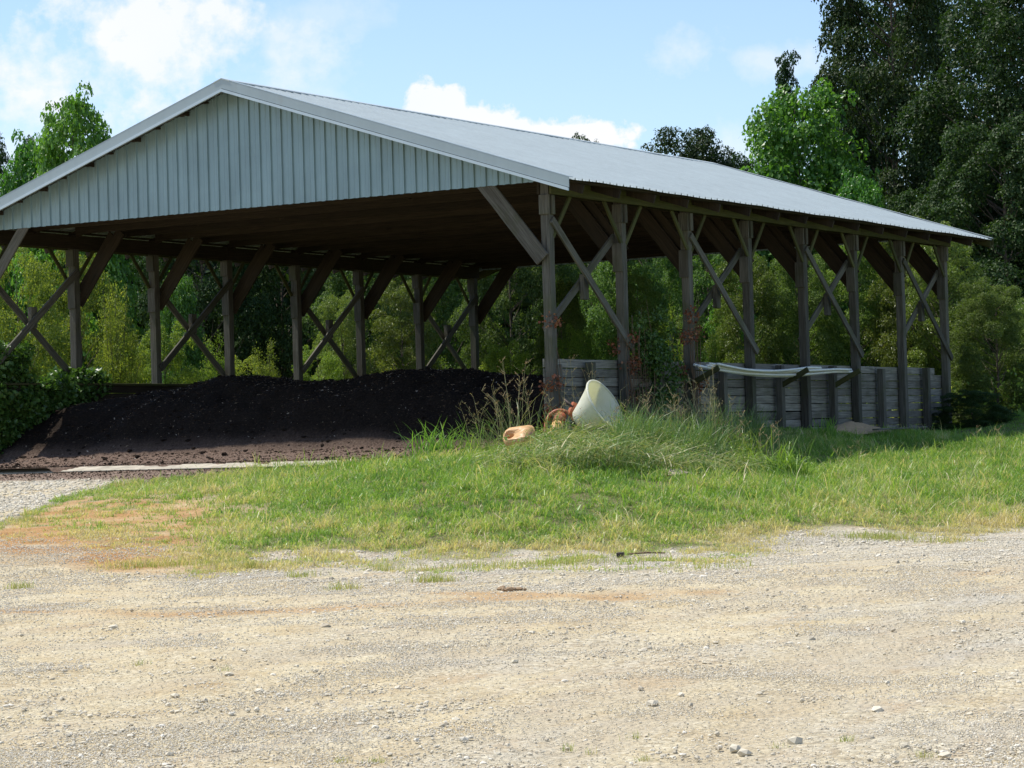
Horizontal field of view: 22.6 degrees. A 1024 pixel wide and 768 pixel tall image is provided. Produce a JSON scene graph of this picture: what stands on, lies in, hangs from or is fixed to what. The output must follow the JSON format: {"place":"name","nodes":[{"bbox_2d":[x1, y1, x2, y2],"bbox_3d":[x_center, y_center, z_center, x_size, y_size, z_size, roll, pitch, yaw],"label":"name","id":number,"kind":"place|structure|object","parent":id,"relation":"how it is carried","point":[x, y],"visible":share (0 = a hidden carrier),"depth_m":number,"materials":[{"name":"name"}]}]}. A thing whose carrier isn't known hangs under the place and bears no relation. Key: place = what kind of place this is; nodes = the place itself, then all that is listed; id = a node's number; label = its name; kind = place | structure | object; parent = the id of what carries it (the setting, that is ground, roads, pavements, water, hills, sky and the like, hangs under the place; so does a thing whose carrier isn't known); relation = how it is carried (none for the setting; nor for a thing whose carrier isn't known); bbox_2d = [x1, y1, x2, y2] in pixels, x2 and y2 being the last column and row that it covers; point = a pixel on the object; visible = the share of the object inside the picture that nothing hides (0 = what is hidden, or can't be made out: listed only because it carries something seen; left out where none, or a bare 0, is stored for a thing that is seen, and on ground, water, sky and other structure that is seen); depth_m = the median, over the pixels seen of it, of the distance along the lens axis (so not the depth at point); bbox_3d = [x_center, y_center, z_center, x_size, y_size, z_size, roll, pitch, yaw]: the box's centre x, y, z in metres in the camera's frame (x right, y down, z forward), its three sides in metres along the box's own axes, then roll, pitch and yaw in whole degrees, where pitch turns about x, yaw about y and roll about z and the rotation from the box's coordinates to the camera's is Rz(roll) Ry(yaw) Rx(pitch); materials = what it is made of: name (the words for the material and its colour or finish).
{"place":"outdoors","nodes":[
{"label":"outdoors","id":0,"kind":"place"},
{"bbox_2d":[0,478,122,521],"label":"gravel","id":1,"kind":"structure","parent":0,"point":[9,499],"depth_m":40.03,"materials":[{"name":"gravel"}]},
{"bbox_2d":[0,416,1023,767],"bbox_3d":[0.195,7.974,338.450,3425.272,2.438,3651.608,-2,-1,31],"label":"ground","id":2,"kind":"structure","parent":0,"point":[520,678],"depth_m":17.64,"materials":[{"name":"gravel"}]},
{"bbox_2d":[0,133,35,192],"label":"tree","id":3,"kind":"object","parent":2,"relation":"on","point":[4,160],"depth_m":91.73,"materials":[{"name":"green plant"}]},
{"bbox_2d":[0,247,70,382],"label":"shrub","id":4,"kind":"object","parent":2,"relation":"on","point":[36,273],"visible":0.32,"depth_m":56.73,"materials":[{"name":"green plant"}]},
{"bbox_2d":[0,128,96,347],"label":"tree","id":5,"kind":"object","parent":2,"relation":"on","point":[24,162],"visible":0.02,"depth_m":79.67,"materials":[{"name":"green plant"}]},
{"bbox_2d":[8,80,146,380],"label":"tree","id":6,"kind":"object","parent":2,"relation":"on","point":[72,110],"visible":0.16,"depth_m":77.64,"materials":[{"name":"green plant"}]},
{"bbox_2d":[31,250,140,381],"bbox_3d":[-9.978,-0.618,59.984,2.889,5.482,2.485,-2,-1,-5],"label":"shrub","id":7,"kind":"object","parent":2,"relation":"on","point":[62,305],"visible":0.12,"depth_m":60.00,"materials":[{"name":"green plant"}]},
{"bbox_2d":[0,383,190,444],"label":"plank wall","id":8,"kind":"structure","parent":2,"relation":"on","point":[122,389],"depth_m":50.70,"materials":[{"name":"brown wood"}]},
{"bbox_2d":[0,340,113,454],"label":"ivy","id":9,"kind":"object","parent":8,"relation":"attached to","point":[21,413],"visible":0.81,"depth_m":48.34,"materials":[{"name":"green plant"}]},
{"bbox_2d":[88,280,149,393],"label":"shrub","id":10,"kind":"object","parent":2,"relation":"on","point":[116,371],"visible":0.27,"depth_m":55.92,"materials":[{"name":"green plant"}]},
{"bbox_2d":[89,255,172,368],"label":"tree","id":11,"kind":"object","parent":2,"relation":"on","point":[138,284],"visible":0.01,"depth_m":81.17,"materials":[{"name":"green plant"}]},
{"bbox_2d":[124,320,204,383],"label":"shrub","id":12,"kind":"object","parent":2,"relation":"on","point":[173,364],"visible":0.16,"depth_m":57.84,"materials":[{"name":"green plant"}]},
{"bbox_2d":[148,270,216,383],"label":"tree","id":13,"kind":"object","parent":2,"relation":"on","point":[186,301],"visible":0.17,"depth_m":67.72,"materials":[{"name":"green plant"}]},
{"bbox_2d":[0,457,401,480],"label":"spilled mulch","id":14,"kind":"object","parent":2,"relation":"on","point":[106,471],"visible":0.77,"depth_m":43.16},
{"bbox_2d":[0,458,402,473],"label":"concrete slab","id":15,"kind":"structure","parent":2,"relation":"on","point":[107,468],"depth_m":43.99,"materials":[{"name":"concrete"}]},
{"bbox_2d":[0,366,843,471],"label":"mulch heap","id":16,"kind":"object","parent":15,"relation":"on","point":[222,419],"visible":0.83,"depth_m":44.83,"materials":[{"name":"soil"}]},
{"bbox_2d":[128,256,276,383],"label":"tree","id":17,"kind":"object","parent":2,"relation":"on","point":[204,289],"visible":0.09,"depth_m":73.61,"materials":[{"name":"green plant"}]},
{"bbox_2d":[195,330,224,380],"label":"shrub","id":18,"kind":"object","parent":2,"relation":"on","point":[210,374],"visible":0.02,"depth_m":58.92,"materials":[{"name":"green plant"}]},
{"bbox_2d":[235,354,271,375],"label":"shrub","id":19,"kind":"object","parent":2,"relation":"on","point":[240,370],"visible":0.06,"depth_m":60.75,"materials":[{"name":"green plant"}]},
{"bbox_2d":[245,338,280,376],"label":"shrub","id":20,"kind":"object","parent":2,"relation":"on","point":[270,369],"visible":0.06,"depth_m":60.02,"materials":[{"name":"green plant"}]},
{"bbox_2d":[207,265,348,379],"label":"tree","id":21,"kind":"object","parent":2,"relation":"on","point":[283,350],"visible":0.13,"depth_m":74.80,"materials":[{"name":"green plant"}]},
{"bbox_2d":[291,345,345,380],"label":"shrub","id":22,"kind":"object","parent":2,"relation":"on","point":[329,361],"visible":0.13,"depth_m":60.93,"materials":[{"name":"green plant"}]},
{"bbox_2d":[310,289,373,380],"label":"shrub","id":23,"kind":"object","parent":2,"relation":"on","point":[347,326],"visible":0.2,"depth_m":63.89,"materials":[{"name":"green plant"}]},
{"bbox_2d":[366,347,397,372],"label":"shrub","id":24,"kind":"object","parent":2,"relation":"on","point":[381,369],"visible":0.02,"depth_m":63.10,"materials":[{"name":"green plant"}]},
{"bbox_2d":[302,271,466,379],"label":"tree","id":25,"kind":"object","parent":2,"relation":"on","point":[335,284],"visible":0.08,"depth_m":71.34,"materials":[{"name":"green plant"}]},
{"bbox_2d":[366,280,442,373],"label":"shrub","id":26,"kind":"object","parent":2,"relation":"on","point":[392,340],"visible":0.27,"depth_m":64.65,"materials":[{"name":"green plant"}]},
{"bbox_2d":[395,416,475,459],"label":"tall weed","id":27,"kind":"object","parent":2,"relation":"on","point":[431,446],"visible":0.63,"depth_m":40.11,"materials":[{"name":"green plant"}]},
{"bbox_2d":[383,275,509,368],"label":"tree","id":28,"kind":"object","parent":2,"relation":"on","point":[458,290],"visible":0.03,"depth_m":77.72,"materials":[{"name":"green plant"}]},
{"bbox_2d":[441,393,501,451],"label":"tall weed","id":29,"kind":"object","parent":2,"relation":"on","point":[468,443],"visible":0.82,"depth_m":40.30,"materials":[{"name":"green plant"}]},
{"bbox_2d":[4,513,964,763],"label":"dry grass","id":30,"kind":"structure","parent":2,"relation":"on","point":[884,535],"depth_m":27.76,"materials":[{"name":"plant"}]},
{"bbox_2d":[465,380,513,450],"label":"tall weed","id":31,"kind":"object","parent":2,"relation":"on","point":[500,431],"visible":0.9,"depth_m":39.97,"materials":[{"name":"plant"}]},
{"bbox_2d":[0,78,993,429],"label":"pole barn","id":32,"kind":"structure","parent":2,"relation":"on","point":[226,174],"depth_m":47.63,"materials":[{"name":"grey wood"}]},
{"bbox_2d":[538,311,564,423],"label":"withered vine","id":33,"kind":"object","parent":32,"relation":"attached to","point":[554,375],"visible":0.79,"depth_m":41.32,"materials":[{"name":"brown plant"}]},
{"bbox_2d":[606,289,709,427],"bbox_3d":[2.613,-0.329,44.521,0.572,2.752,3.086,-2,-2,32],"label":"withered vine","id":34,"kind":"object","parent":32,"relation":"attached to","point":[696,330],"visible":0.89,"depth_m":45.26,"materials":[{"name":"brown plant"}]},
{"bbox_2d":[688,365,719,387],"bbox_3d":[3.400,-0.132,45.336,0.639,0.384,0.046,-2,-1,31],"label":"bracket arm","id":35,"kind":"object","parent":32,"relation":"attached to","point":[707,374],"visible":0.98,"depth_m":45.29},
{"bbox_2d":[478,339,530,374],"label":"shrub","id":36,"kind":"object","parent":2,"relation":"on","point":[502,353],"visible":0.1,"depth_m":61.87,"materials":[{"name":"green plant"}]},
{"bbox_2d":[2,170,1020,377],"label":"wood","id":37,"kind":"object","parent":2,"relation":"on","point":[526,302],"visible":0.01,"depth_m":86.66,"materials":[{"name":"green plant"}]},
{"bbox_2d":[497,585,526,591],"bbox_3d":[-0.010,1.908,23.844,0.214,0.062,0.307,-1,-1,-24],"label":"clay clod","id":38,"kind":"object","parent":2,"relation":"on","point":[504,588],"visible":0.99,"depth_m":23.79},
{"bbox_2d":[483,357,545,444],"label":"tall weed","id":39,"kind":"object","parent":2,"relation":"on","point":[517,419],"visible":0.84,"depth_m":40.24,"materials":[{"name":"plant"}]},
{"bbox_2d":[447,264,587,374],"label":"tree","id":40,"kind":"object","parent":2,"relation":"on","point":[507,295],"visible":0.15,"depth_m":67.28,"materials":[{"name":"green plant"}]},
{"bbox_2d":[503,425,536,448],"bbox_3d":[0.123,0.852,39.320,0.480,0.260,0.369,-7,41,17],"label":"plastic jug","id":41,"kind":"object","parent":2,"relation":"on","point":[513,433],"visible":0.41,"depth_m":39.24,"materials":[{"name":"brown"}]},
{"bbox_2d":[535,391,572,439],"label":"tall weed","id":42,"kind":"object","parent":2,"relation":"on","point":[546,423],"visible":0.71,"depth_m":40.22,"materials":[{"name":"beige plant"}]},
{"bbox_2d":[544,399,579,434],"bbox_3d":[0.817,0.579,40.501,0.628,0.708,0.435,-1,-1,-13],"label":"red implement","id":43,"kind":"object","parent":2,"relation":"on","point":[572,405],"visible":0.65,"depth_m":40.58,"materials":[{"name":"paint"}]},
{"bbox_2d":[524,403,600,442],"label":"bushy weed","id":44,"kind":"object","parent":2,"relation":"on","point":[563,424],"visible":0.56,"depth_m":39.46,"materials":[{"name":"green plant"}]},
{"bbox_2d":[532,279,593,375],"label":"shrub","id":45,"kind":"object","parent":2,"relation":"on","point":[572,307],"visible":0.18,"depth_m":59.95,"materials":[{"name":"green plant"}]},
{"bbox_2d":[557,321,608,368],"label":"shrub","id":46,"kind":"object","parent":2,"relation":"on","point":[576,342],"visible":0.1,"depth_m":58.04,"materials":[{"name":"green plant"}]},
{"bbox_2d":[563,354,603,432],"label":"tall weed","id":47,"kind":"object","parent":2,"relation":"on","point":[573,396],"visible":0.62,"depth_m":41.01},
{"bbox_2d":[528,259,659,366],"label":"tree","id":48,"kind":"object","parent":2,"relation":"on","point":[579,271],"visible":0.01,"depth_m":73.22,"materials":[{"name":"green plant"}]},
{"bbox_2d":[572,380,621,429],"bbox_3d":[1.265,0.445,40.408,0.548,0.887,0.887,-34,-16,25],"label":"plastic tub","id":49,"kind":"object","parent":2,"relation":"on","point":[597,395],"visible":0.69,"depth_m":40.43,"materials":[{"name":"plastic"}]},
{"bbox_2d":[563,384,664,435],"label":"bushy weed","id":50,"kind":"object","parent":2,"relation":"on","point":[623,409],"visible":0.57,"depth_m":40.16,"materials":[{"name":"green plant"}]},
{"bbox_2d":[457,416,787,474],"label":"cut weeds","id":51,"kind":"object","parent":2,"relation":"on","point":[610,453],"visible":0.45,"depth_m":36.02,"materials":[{"name":"plant"}]},
{"bbox_2d":[498,413,769,473],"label":"broadleaf weeds","id":52,"kind":"object","parent":2,"relation":"on","point":[528,448],"visible":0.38,"depth_m":36.38,"materials":[{"name":"green plant"}]},
{"bbox_2d":[605,268,669,378],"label":"shrub","id":53,"kind":"object","parent":2,"relation":"on","point":[633,288],"visible":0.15,"depth_m":59.85,"materials":[{"name":"green plant"}]},
{"bbox_2d":[577,257,705,370],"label":"tree","id":54,"kind":"object","parent":2,"relation":"on","point":[604,330],"visible":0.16,"depth_m":65.48,"materials":[{"name":"green plant"}]},
{"bbox_2d":[614,384,688,427],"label":"bushy weed","id":55,"kind":"object","parent":2,"relation":"on","point":[652,407],"visible":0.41,"depth_m":40.54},
{"bbox_2d":[657,301,682,378],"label":"shrub","id":56,"kind":"object","parent":2,"relation":"on","point":[681,348],"visible":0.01,"depth_m":62.02,"materials":[{"name":"green plant"}]},
{"bbox_2d":[624,387,715,440],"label":"tall weed","id":57,"kind":"object","parent":2,"relation":"on","point":[672,409],"visible":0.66,"depth_m":39.60,"materials":[{"name":"plant"}]},
{"bbox_2d":[641,124,739,168],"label":"tree","id":58,"kind":"object","parent":2,"relation":"on","point":[696,150],"visible":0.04,"depth_m":94.98,"materials":[{"name":"green plant"}]},
{"bbox_2d":[593,400,795,460],"bbox_3d":[2.950,0.719,40.509,2.546,1.250,9.866,-2,-1,16],"label":"weed thicket","id":59,"kind":"object","parent":2,"relation":"on","point":[757,425],"visible":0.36,"depth_m":38.57,"materials":[{"name":"plant"}]},
{"bbox_2d":[650,379,745,444],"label":"bushy weed","id":60,"kind":"object","parent":2,"relation":"on","point":[695,412],"visible":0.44,"depth_m":40.57,"materials":[{"name":"plant"}]},
{"bbox_2d":[645,254,770,362],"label":"tree","id":61,"kind":"object","parent":2,"relation":"on","point":[699,279],"visible":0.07,"depth_m":74.90,"materials":[{"name":"green plant"}]},
{"bbox_2d":[669,366,752,453],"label":"tall weed","id":62,"kind":"object","parent":2,"relation":"on","point":[712,407],"visible":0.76,"depth_m":39.97,"materials":[{"name":"plant"}]},
{"bbox_2d":[695,326,732,379],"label":"shrub","id":63,"kind":"object","parent":2,"relation":"on","point":[713,359],"visible":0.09,"depth_m":59.96,"materials":[{"name":"green plant"}]},
{"bbox_2d":[701,271,759,379],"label":"tree","id":64,"kind":"object","parent":2,"relation":"on","point":[709,329],"visible":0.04,"depth_m":69.84,"materials":[{"name":"green plant"}]},
{"bbox_2d":[543,359,942,433],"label":"plank wall","id":65,"kind":"structure","parent":2,"relation":"on","point":[781,397],"depth_m":49.50,"materials":[{"name":"grey wood"}]},
{"bbox_2d":[624,300,693,426],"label":"climbing vine","id":66,"kind":"object","parent":65,"relation":"attached to","point":[651,347],"visible":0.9,"depth_m":44.15,"materials":[{"name":"green plant"}]},
{"bbox_2d":[783,367,809,386],"bbox_3d":[5.351,-0.117,48.548,0.638,0.386,0.046,-2,-1,31],"label":"bracket arm","id":67,"kind":"object","parent":65,"relation":"attached to","point":[799,374],"visible":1,"depth_m":48.50},
{"bbox_2d":[716,363,821,371],"bbox_3d":[4.818,-0.294,47.497,0.062,0.158,4.474,-2,-1,31],"label":"pipe","id":68,"kind":"object","parent":67,"relation":"on","point":[758,370],"visible":0.98,"depth_m":47.28,"materials":[{"name":"white plastic"}]},
{"bbox_2d":[708,362,851,371],"bbox_3d":[5.109,-0.297,48.033,0.054,0.155,6.108,-2,-1,32],"label":"pipe","id":69,"kind":"object","parent":67,"relation":"on","point":[827,369],"visible":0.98,"depth_m":49.37,"materials":[{"name":"white plastic"}]},
{"bbox_2d":[708,369,852,375],"bbox_3d":[5.136,-0.215,48.147,0.067,0.141,6.247,-2,-1,31],"label":"pipe","id":70,"kind":"object","parent":67,"relation":"on","point":[768,374],"visible":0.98,"depth_m":47.87,"materials":[{"name":"white plastic"}]},
{"bbox_2d":[835,368,860,387],"bbox_3d":[6.618,-0.108,50.634,0.638,0.387,0.047,-2,-1,31],"label":"bracket arm","id":71,"kind":"object","parent":65,"relation":"attached to","point":[844,379],"visible":1,"depth_m":50.60},
{"bbox_2d":[724,149,761,171],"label":"tree","id":72,"kind":"object","parent":2,"relation":"on","point":[741,164],"visible":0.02,"depth_m":95.50,"materials":[{"name":"green plant"}]},
{"bbox_2d":[703,410,785,459],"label":"tall weed","id":73,"kind":"object","parent":2,"relation":"on","point":[748,445],"visible":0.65,"depth_m":39.50,"materials":[{"name":"green plant"}]},
{"bbox_2d":[702,251,790,379],"bbox_3d":[5.658,-0.836,62.000,2.224,5.016,2.707,-2,-1,15],"label":"shrub","id":74,"kind":"object","parent":2,"relation":"on","point":[730,324],"visible":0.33,"depth_m":61.83,"materials":[{"name":"green plant"}]},
{"bbox_2d":[723,442,774,469],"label":"tall weed","id":75,"kind":"object","parent":2,"relation":"on","point":[751,458],"visible":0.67,"depth_m":38.54,"materials":[{"name":"green plant"}]},
{"bbox_2d":[711,248,816,380],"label":"tree","id":76,"kind":"object","parent":2,"relation":"on","point":[770,296],"visible":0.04,"depth_m":76.33,"materials":[{"name":"green plant"}]},
{"bbox_2d":[732,418,808,464],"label":"bushy weed","id":77,"kind":"object","parent":2,"relation":"on","point":[773,447],"visible":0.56,"depth_m":39.86,"materials":[{"name":"plant"}]},
{"bbox_2d":[743,437,819,474],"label":"tall weed","id":78,"kind":"object","parent":2,"relation":"on","point":[792,463],"visible":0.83,"depth_m":38.73,"materials":[{"name":"green plant"}]},
{"bbox_2d":[769,49,801,183],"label":"tree","id":79,"kind":"object","parent":2,"relation":"on","point":[785,72],"visible":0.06,"depth_m":88.14,"materials":[{"name":"green plant"}]},
{"bbox_2d":[715,75,883,364],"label":"tree","id":80,"kind":"object","parent":2,"relation":"on","point":[824,174],"visible":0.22,"depth_m":77.50,"materials":[{"name":"green plant"}]},
{"bbox_2d":[755,254,849,403],"bbox_3d":[7.154,-0.926,63.025,2.807,5.064,2.656,-1,-2,-37],"label":"shrub","id":81,"kind":"object","parent":2,"relation":"on","point":[827,334],"visible":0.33,"depth_m":62.56,"materials":[{"name":"green plant"}]},
{"bbox_2d":[809,416,841,438],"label":"tall weed","id":82,"kind":"object","parent":2,"relation":"on","point":[831,429],"visible":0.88,"depth_m":46.59,"materials":[{"name":"green plant"}]},
{"bbox_2d":[775,210,926,365],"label":"tree","id":83,"kind":"object","parent":2,"relation":"on","point":[826,265],"visible":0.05,"depth_m":73.14,"materials":[{"name":"green plant"}]},
{"bbox_2d":[795,245,909,417],"bbox_3d":[8.591,-1.078,64.017,3.194,5.344,2.604,-1,-2,-37],"label":"shrub","id":84,"kind":"object","parent":2,"relation":"on","point":[866,267],"visible":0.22,"depth_m":63.54,"materials":[{"name":"green plant"}]},
{"bbox_2d":[826,421,890,433],"bbox_3d":[6.592,0.875,49.500,1.000,0.315,3.400,-2,-1,31],"label":"sawdust heap","id":85,"kind":"object","parent":2,"relation":"on","point":[852,426],"visible":0.4,"depth_m":49.06,"materials":[{"name":"grey"}]},
{"bbox_2d":[817,169,911,373],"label":"tree","id":86,"kind":"object","parent":2,"relation":"on","point":[860,190],"visible":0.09,"depth_m":73.79,"materials":[{"name":"green plant"}]},
{"bbox_2d":[808,0,980,230],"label":"tree","id":87,"kind":"object","parent":2,"relation":"on","point":[859,78],"visible":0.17,"depth_m":81.14,"materials":[{"name":"green plant"}]},
{"bbox_2d":[776,409,1023,460],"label":"grass","id":88,"kind":"structure","parent":2,"relation":"on","point":[917,431],"depth_m":48.24,"materials":[{"name":"plant"}]},
{"bbox_2d":[860,214,955,424],"bbox_3d":[9.779,-1.337,63.018,2.616,5.776,3.185,-2,-1,28],"label":"shrub","id":89,"kind":"object","parent":2,"relation":"on","point":[886,345],"visible":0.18,"depth_m":62.75,"materials":[{"name":"green plant"}]},
{"bbox_2d":[862,186,967,362],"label":"tree","id":90,"kind":"object","parent":2,"relation":"on","point":[909,196],"visible":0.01,"depth_m":75.62,"materials":[{"name":"green plant"}]},
{"bbox_2d":[821,361,1023,425],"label":"undergrowth","id":91,"kind":"object","parent":2,"relation":"on","point":[1017,384],"depth_m":56.69,"materials":[{"name":"green plant"}]},
{"bbox_2d":[831,0,1023,289],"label":"tree","id":92,"kind":"object","parent":2,"relation":"on","point":[881,13],"visible":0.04,"depth_m":87.79,"materials":[{"name":"green plant"}]},
{"bbox_2d":[905,221,995,423],"bbox_3d":[10.355,-1.213,61.106,2.482,5.441,3.044,-1,-1,-15],"label":"shrub","id":93,"kind":"object","parent":2,"relation":"on","point":[926,342],"visible":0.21,"depth_m":60.86,"materials":[{"name":"green plant"}]},
{"bbox_2d":[885,0,1023,387],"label":"tree","id":94,"kind":"object","parent":2,"relation":"on","point":[1003,26],"visible":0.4,"depth_m":73.61,"materials":[{"name":"green plant"}]},
{"bbox_2d":[907,112,1023,392],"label":"tree","id":95,"kind":"object","parent":2,"relation":"on","point":[1009,155],"visible":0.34,"depth_m":68.91,"materials":[{"name":"green plant"}]},
{"bbox_2d":[932,389,1020,430],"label":"shrub","id":96,"kind":"object","parent":2,"relation":"on","point":[1000,412],"visible":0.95,"depth_m":54.80,"materials":[{"name":"green plant"}]},
{"bbox_2d":[949,276,1023,422],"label":"shrub","id":97,"kind":"object","parent":2,"relation":"on","point":[967,356],"visible":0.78,"depth_m":57.62,"materials":[{"name":"green plant"}]},
{"bbox_2d":[956,424,1019,461],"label":"tall weed","id":98,"kind":"object","parent":2,"relation":"on","point":[1000,446],"visible":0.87,"depth_m":43.94,"materials":[{"name":"green plant"}]},
{"bbox_2d":[992,297,1023,406],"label":"shrub","id":99,"kind":"object","parent":2,"relation":"on","point":[1020,308],"visible":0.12,"depth_m":59.94,"materials":[{"name":"green plant"}]},
{"bbox_2d":[0,419,1023,580],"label":"grass","id":100,"kind":"structure","parent":0,"point":[306,483],"depth_m":33.86,"materials":[{"name":"plant"}]},
{"bbox_2d":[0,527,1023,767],"bbox_3d":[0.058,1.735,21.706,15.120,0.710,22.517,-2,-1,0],"label":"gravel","id":101,"kind":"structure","parent":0,"point":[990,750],"depth_m":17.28,"materials":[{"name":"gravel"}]},
{"bbox_2d":[0,0,1023,273],"label":"sky","id":102,"kind":"structure","parent":0,"point":[610,72],"materials":[{"name":"blue"}]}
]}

